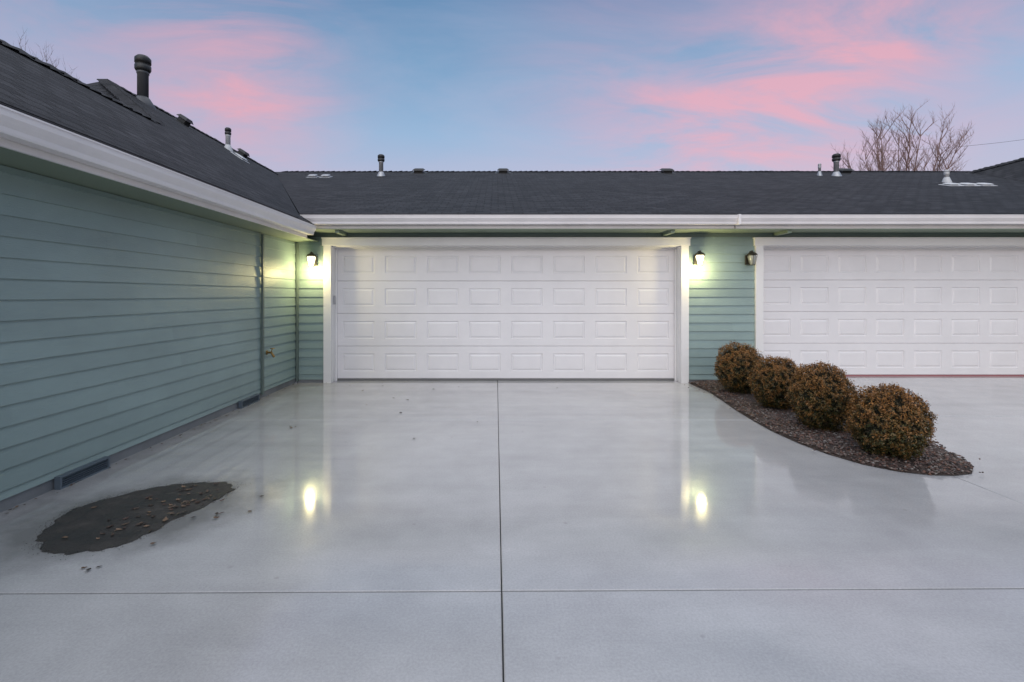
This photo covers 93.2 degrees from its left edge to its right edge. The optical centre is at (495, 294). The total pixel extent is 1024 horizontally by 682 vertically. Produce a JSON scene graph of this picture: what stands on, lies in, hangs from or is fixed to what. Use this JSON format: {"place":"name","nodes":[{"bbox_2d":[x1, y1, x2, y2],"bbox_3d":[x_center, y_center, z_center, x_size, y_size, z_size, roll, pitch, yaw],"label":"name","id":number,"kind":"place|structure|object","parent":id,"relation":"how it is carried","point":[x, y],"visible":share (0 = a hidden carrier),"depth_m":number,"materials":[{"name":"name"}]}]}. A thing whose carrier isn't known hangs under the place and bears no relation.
{"place":"outdoors","nodes":[
{"label":"outdoors","id":0,"kind":"place"},
{"bbox_2d":[0,165,295,500],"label":"wing siding","id":1,"kind":"object","parent":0,"point":[125,322],"visible":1,"depth_m":3.97,"materials":[{"name":"teal wood"}]},
{"bbox_2d":[0,43,311,222],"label":"roof slope","id":2,"kind":"structure","parent":0,"point":[29,85],"depth_m":4.70,"materials":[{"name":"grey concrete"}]},
{"bbox_2d":[134,54,155,108],"bbox_3d":[-6.200,-3.649,8.500,0.408,1.098,0.408,0,0,0],"label":"roof vent pipe","id":3,"kind":"object","parent":2,"relation":"on","point":[142,66],"visible":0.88,"depth_m":8.43,"materials":[{"name":"metal"}]},
{"bbox_2d":[171,114,192,129],"bbox_3d":[-6.114,-3.422,9.500,0.320,0.150,0.320,34,0,0],"label":"roof box vent","id":4,"kind":"object","parent":2,"relation":"on","point":[184,120],"visible":0.93,"depth_m":9.42,"materials":[{"name":"black metal"}]},
{"bbox_2d":[89,83,284,204],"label":"roof far back","id":5,"kind":"structure","parent":2,"relation":"on","point":[179,171],"depth_m":11.21,"materials":[{"name":"grey concrete"}]},
{"bbox_2d":[88,82,119,100],"bbox_3d":[-7.245,-2.367,5.935,4.870,2.335,2.138,0,0,-38],"label":"roof hip","id":6,"kind":"object","parent":5,"relation":"attached to","point":[99,86],"depth_m":7.64,"materials":[{"name":"grey"}]},
{"bbox_2d":[224,127,233,152],"bbox_3d":[-5.950,-3.337,10.750,0.240,0.755,0.240,0,0,0],"label":"roof vent pipe","id":7,"kind":"object","parent":2,"relation":"on","point":[228,138],"visible":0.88,"depth_m":10.71,"materials":[{"name":"metal"}]},
{"bbox_2d":[231,152,249,163],"bbox_3d":[-5.589,-3.018,10.600,0.320,0.060,0.320,34,0,0],"label":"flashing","id":8,"kind":"object","parent":2,"relation":"on","point":[241,157],"visible":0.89,"depth_m":10.52,"materials":[{"name":"metal"}]},
{"bbox_2d":[233,148,249,160],"bbox_3d":[-6.064,-3.389,11.600,0.320,0.150,0.320,34,0,0],"label":"roof box vent","id":9,"kind":"object","parent":2,"relation":"on","point":[243,153],"visible":0.82,"depth_m":11.52,"materials":[{"name":"black metal"}]},
{"bbox_2d":[0,39,1023,174],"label":"ridge caps","id":10,"kind":"object","parent":2,"relation":"on","point":[127,100],"visible":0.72,"depth_m":7.70,"materials":[{"name":"grey concrete"}]},
{"bbox_2d":[0,376,1023,681],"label":"concrete driveway","id":11,"kind":"structure","parent":0,"point":[560,532],"depth_m":2.58,"materials":[{"name":"grey concrete"}]},
{"bbox_2d":[29,481,240,559],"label":"silt puddle","id":12,"kind":"object","parent":11,"relation":"on","point":[81,528],"visible":1,"depth_m":2.97,"materials":[{"name":"brown soil"}]},
{"bbox_2d":[4,381,543,569],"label":"fallen leaves","id":13,"kind":"object","parent":11,"relation":"on","point":[186,501],"visible":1,"depth_m":3.11,"materials":[{"name":"brown plant"}]},
{"bbox_2d":[297,380,715,382],"bbox_3d":[0.460,1.370,7.560,7.140,0.100,0.004,0,0,0],"label":"front foundation","id":14,"kind":"object","parent":11,"relation":"on","point":[310,381],"visible":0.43,"depth_m":7.56,"materials":[{"name":"concrete"}]},
{"bbox_2d":[689,237,754,379],"bbox_3d":[3.520,0.180,7.550,1.040,2.280,0.015,0,0,0],"label":"front siding","id":15,"kind":"object","parent":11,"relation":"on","point":[721,295],"visible":0.77,"depth_m":7.55,"materials":[{"name":"green paint"}]},
{"bbox_2d":[694,250,704,264],"bbox_3d":[3.130,-0.570,7.441,0.160,0.231,0.202,0,0,0],"label":"wall lantern","id":16,"kind":"object","parent":15,"relation":"attached to","point":[699,256],"depth_m":7.39,"materials":[{"name":"white glass"}]},
{"bbox_2d":[745,250,757,264],"bbox_3d":[3.930,-0.570,7.441,0.160,0.231,0.202,0,0,0],"label":"wall lantern","id":17,"kind":"object","parent":15,"relation":"attached to","point":[750,257],"depth_m":7.39,"materials":[{"name":"brown metal"}]},
{"bbox_2d":[684,380,983,474],"bbox_3d":[3.422,1.322,5.583,1.345,0.097,3.861,0,0,0],"label":"mulch bed","id":18,"kind":"object","parent":11,"relation":"on","point":[939,460],"visible":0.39,"depth_m":4.37,"materials":[{"name":"brown wood"}]},
{"bbox_2d":[713,341,764,393],"bbox_3d":[3.326,1.001,6.592,0.705,0.769,0.671,0,0,36],"label":"boxwood shrub","id":19,"kind":"object","parent":18,"relation":"on","point":[736,365],"visible":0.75,"depth_m":6.46,"materials":[{"name":"brown plant"}]},
{"bbox_2d":[745,355,797,409],"bbox_3d":[3.341,1.048,5.709,0.656,0.674,0.662,0,0,0],"label":"boxwood shrub","id":20,"kind":"object","parent":18,"relation":"on","point":[769,384],"visible":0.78,"depth_m":5.59,"materials":[{"name":"brown plant"}]},
{"bbox_2d":[785,360,857,432],"bbox_3d":[3.253,1.012,4.836,0.631,0.746,0.630,0,0,-23],"label":"boxwood shrub","id":21,"kind":"object","parent":18,"relation":"on","point":[821,395],"visible":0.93,"depth_m":4.69,"materials":[{"name":"brown plant"}]},
{"bbox_2d":[844,382,939,459],"bbox_3d":[3.278,1.054,4.038,0.644,0.661,0.643,0,0,0],"label":"boxwood shrub","id":22,"kind":"object","parent":18,"relation":"on","point":[883,419],"visible":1,"depth_m":3.90,"materials":[{"name":"brown plant"}]},
{"bbox_2d":[0,102,1023,224],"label":"roof edge drip","id":23,"kind":"object","parent":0,"point":[37,117],"visible":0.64,"depth_m":7.04,"materials":[{"name":"black paint"}]},
{"bbox_2d":[276,172,1023,213],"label":"roof front","id":24,"kind":"structure","parent":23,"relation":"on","point":[632,193],"depth_m":9.49,"materials":[{"name":"grey concrete"}]},
{"bbox_2d":[306,174,319,177],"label":"roof box vent","id":25,"kind":"object","parent":24,"relation":"on","point":[312,175],"visible":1,"depth_m":13.02,"materials":[{"name":"metal"}]},
{"bbox_2d":[319,174,332,177],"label":"roof box vent","id":26,"kind":"object","parent":24,"relation":"on","point":[325,176],"visible":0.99,"depth_m":13.02,"materials":[{"name":"metal"}]},
{"bbox_2d":[377,154,384,175],"bbox_3d":[-3.200,-3.488,13.500,0.288,0.856,0.288,0,0,0],"label":"roof vent pipe","id":27,"kind":"object","parent":24,"relation":"attached to","point":[381,159],"visible":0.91,"depth_m":13.44,"materials":[{"name":"metal"}]},
{"bbox_2d":[409,168,427,173],"bbox_3d":[-2.300,-3.698,14.431,0.480,0.140,0.480,0,18,0],"label":"roof box vent","id":28,"kind":"object","parent":24,"relation":"on","point":[418,170],"visible":0.98,"depth_m":14.28,"materials":[{"name":"grey metal"}]},
{"bbox_2d":[495,168,510,173],"bbox_3d":[0.220,-3.698,14.431,0.480,0.140,0.480,0,18,0],"label":"roof box vent","id":29,"kind":"object","parent":24,"relation":"on","point":[503,170],"visible":0.99,"depth_m":14.28,"materials":[{"name":"grey metal"}]},
{"bbox_2d":[301,215,737,224],"bbox_3d":[0.330,-1.096,7.065,6.380,0.134,0.131,0,0,0],"label":"front gutter","id":30,"kind":"object","parent":24,"relation":"attached to","point":[523,219],"visible":0.95,"depth_m":7.02,"materials":[{"name":"white metal"}]},
{"bbox_2d":[315,225,733,228],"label":"front gutter fascia","id":31,"kind":"structure","parent":30,"relation":"attached to","point":[525,227],"depth_m":7.14,"materials":[{"name":"white metal"}]},
{"bbox_2d":[736,214,740,224],"bbox_3d":[3.527,-1.095,7.058,0.035,0.144,0.135,0,0,0],"label":"gutter joiner","id":32,"kind":"object","parent":30,"relation":"attached to","point":[739,220],"visible":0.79,"depth_m":6.99,"materials":[{"name":"white metal"}]},
{"bbox_2d":[656,168,676,173],"bbox_3d":[5.100,-3.698,14.431,0.480,0.140,0.480,0,18,0],"label":"roof box vent","id":33,"kind":"object","parent":24,"relation":"on","point":[666,170],"visible":0.98,"depth_m":14.31,"materials":[{"name":"grey metal"}]},
{"bbox_2d":[817,163,822,175],"bbox_3d":[9.100,-3.397,13.600,0.168,0.593,0.168,0,0,0],"label":"roof vent pipe","id":34,"kind":"object","parent":24,"relation":"attached to","point":[819,173],"visible":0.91,"depth_m":13.57,"materials":[{"name":"metal"}]},
{"bbox_2d":[831,153,841,175],"bbox_3d":[9.500,-3.498,13.500,0.312,0.876,0.312,0,0,0],"label":"roof vent pipe","id":35,"kind":"object","parent":24,"relation":"attached to","point":[836,159],"visible":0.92,"depth_m":13.44,"materials":[{"name":"metal"}]},
{"bbox_2d":[832,168,857,173],"bbox_3d":[10.400,-3.698,14.431,0.480,0.140,0.480,0,18,0],"label":"roof box vent","id":36,"kind":"object","parent":24,"relation":"on","point":[845,171],"visible":0.8,"depth_m":14.31,"materials":[{"name":"grey metal"}]},
{"bbox_2d":[740,215,1023,224],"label":"front gutter","id":37,"kind":"object","parent":24,"relation":"attached to","point":[882,219],"visible":0.99,"depth_m":7.03,"materials":[{"name":"white metal"}]},
{"bbox_2d":[735,225,1023,228],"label":"front gutter fascia","id":38,"kind":"structure","parent":37,"relation":"attached to","point":[879,226],"depth_m":7.14,"materials":[{"name":"white metal"}]},
{"bbox_2d":[942,170,952,182],"bbox_3d":[10.900,-2.747,11.700,0.240,0.553,0.240,0,0,0],"label":"roof vent pipe","id":39,"kind":"object","parent":24,"relation":"attached to","point":[946,179],"visible":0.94,"depth_m":11.65,"materials":[{"name":"metal"}]},
{"bbox_2d":[938,183,962,185],"bbox_3d":[10.350,-2.511,10.994,0.320,0.060,0.320,0,18,0],"label":"roof box vent","id":40,"kind":"object","parent":24,"relation":"on","point":[951,184],"visible":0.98,"depth_m":10.91,"materials":[{"name":"metal"}]},
{"bbox_2d":[958,183,978,185],"bbox_3d":[10.720,-2.511,10.994,0.320,0.060,0.320,0,18,0],"label":"roof box vent","id":41,"kind":"object","parent":24,"relation":"on","point":[968,184],"visible":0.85,"depth_m":10.91,"materials":[{"name":"metal"}]},
{"bbox_2d":[975,183,995,185],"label":"roof box vent","id":42,"kind":"object","parent":24,"relation":"on","point":[984,184],"visible":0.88,"depth_m":10.91,"materials":[{"name":"metal"}]},
{"bbox_2d":[0,0,1023,171],"label":"sky","id":43,"kind":"structure","parent":0,"point":[298,85],"materials":[{"name":"blue"}]},
{"bbox_2d":[764,250,1023,375],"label":"garage door assembly","id":44,"kind":"object","parent":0,"point":[906,312],"visible":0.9,"depth_m":7.74,"materials":[{"name":"black rubber"}]},
{"bbox_2d":[764,250,1023,374],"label":"door panels","id":45,"kind":"structure","parent":44,"relation":"in","point":[858,312],"depth_m":7.74,"materials":[{"name":"white metal"}]},
{"bbox_2d":[881,139,1023,161],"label":"power line","id":46,"kind":"object","parent":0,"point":[959,146],"visible":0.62,"depth_m":31.08,"materials":[{"name":"black paint"}]},
{"bbox_2d":[974,160,1023,181],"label":"roof slope","id":47,"kind":"structure","parent":0,"point":[1013,171],"depth_m":13.01,"materials":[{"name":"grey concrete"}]},
{"label":"ground","id":48,"kind":"structure","parent":0,"visible":0},
{"bbox_2d":[13,31,74,73],"bbox_3d":[-23.550,-5.914,24.074,4.437,14.778,5.683,0,0,-31],"label":"bare tree","id":49,"kind":"object","parent":48,"relation":"on","point":[41,53],"visible":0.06,"depth_m":23.89,"materials":[{"name":"grey plant"}]},
{"bbox_2d":[832,99,975,170],"bbox_3d":[23.465,-4.915,28.338,6.495,12.798,8.156,0,0,43],"label":"bare tree","id":50,"kind":"object","parent":48,"relation":"on","point":[882,166],"visible":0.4,"depth_m":27.24,"materials":[{"name":"brown plant"}]},
{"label":"outer walls","id":51,"kind":"object","parent":48,"relation":"on","visible":0},
{"bbox_2d":[307,233,1023,236],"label":"frieze board","id":52,"kind":"object","parent":51,"relation":"attached to","point":[671,235],"visible":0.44,"depth_m":7.53,"materials":[{"name":"white wood"}]},
{"bbox_3d":[-6.512,0.320,8.500,6.776,2.260,27.000,0,0,0],"label":"left wing","id":53,"kind":"object","parent":48,"relation":"on","visible":0},
{"bbox_2d":[0,101,105,142],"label":"roof edge","id":54,"kind":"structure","parent":53,"relation":"on","point":[51,121],"depth_m":5.66,"materials":[{"name":"grey concrete"}]},
{"bbox_2d":[0,378,295,512],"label":"wing foundation","id":55,"kind":"object","parent":53,"relation":"attached to","point":[24,496],"visible":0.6,"depth_m":4.25,"materials":[{"name":"concrete"}]},
{"bbox_2d":[54,394,259,489],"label":"foundation vents","id":56,"kind":"object","parent":55,"relation":"attached to","point":[104,462],"visible":1,"depth_m":3.65,"materials":[{"name":"grey metal"}]},
{"bbox_2d":[62,398,255,483],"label":"foundation vent openings","id":57,"kind":"object","parent":56,"relation":"in","point":[99,463],"visible":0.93,"depth_m":3.65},
{"bbox_2d":[266,348,274,357],"bbox_3d":[-3.044,0.783,6.550,0.113,0.130,0.060,0,0,0],"label":"hose faucet","id":58,"kind":"object","parent":53,"relation":"attached to","point":[271,353],"visible":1,"depth_m":6.54,"materials":[{"name":"gold metal"}]},
{"bbox_2d":[261,234,298,394],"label":"corner battens","id":59,"kind":"object","parent":53,"relation":"attached to","point":[262,313],"visible":1,"depth_m":6.40,"materials":[{"name":"wood"}]},
{"bbox_2d":[296,237,322,379],"bbox_3d":[-2.900,0.180,7.550,0.440,2.280,0.014,0,0,0],"label":"front siding","id":60,"kind":"object","parent":53,"relation":"attached to","point":[310,323],"visible":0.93,"depth_m":7.55,"materials":[{"name":"green paint"}]},
{"bbox_2d":[306,252,316,266],"bbox_3d":[-2.830,-0.549,7.441,0.160,0.231,0.202,0,0,0],"label":"wall lantern","id":61,"kind":"object","parent":60,"relation":"attached to","point":[311,257],"depth_m":7.39,"materials":[{"name":"white glass"}]},
{"bbox_2d":[0,147,1023,241],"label":"soffits","id":62,"kind":"object","parent":53,"relation":"on","point":[23,162],"visible":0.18,"depth_m":5.59,"materials":[{"name":"white paint"}]},
{"bbox_2d":[0,104,316,234],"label":"gutter","id":63,"kind":"object","parent":62,"relation":"on","point":[23,128],"visible":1,"depth_m":3.41,"materials":[{"name":"white metal"}]},
{"bbox_2d":[0,137,306,237],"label":"gutter fascia","id":64,"kind":"structure","parent":63,"relation":"attached to","point":[29,150],"depth_m":3.53,"materials":[{"name":"white metal"}]},
{"bbox_2d":[335,230,791,235],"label":"soffit blocks","id":65,"kind":"structure","parent":62,"relation":"on","point":[666,233],"depth_m":7.29,"materials":[{"name":"green paint"}]},
{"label":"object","id":66,"kind":"object","parent":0,"visible":0},
{"bbox_2d":[321,237,690,382],"bbox_3d":[0.160,0.237,7.643,5.740,2.265,0.295,0,0,0],"label":"garage door casing","id":67,"kind":"object","parent":66,"relation":"attached to","point":[679,246],"visible":1,"depth_m":7.51,"materials":[{"name":"white wood"}]},
{"bbox_2d":[337,249,673,380],"bbox_3d":[0.160,0.311,7.762,5.426,2.113,0.056,0,0,0],"label":"garage door assembly","id":68,"kind":"object","parent":67,"relation":"in","point":[505,315],"visible":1,"depth_m":7.74,"materials":[{"name":"black rubber"}]},
{"bbox_2d":[337,249,673,378],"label":"door panels","id":69,"kind":"structure","parent":68,"relation":"in","point":[402,314],"depth_m":7.74,"materials":[{"name":"white metal"}]},
{"bbox_2d":[753,237,1023,361],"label":"garage door casing","id":70,"kind":"object","parent":66,"relation":"attached to","point":[761,244],"visible":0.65,"depth_m":7.51,"materials":[{"name":"white wood"}]}
]}

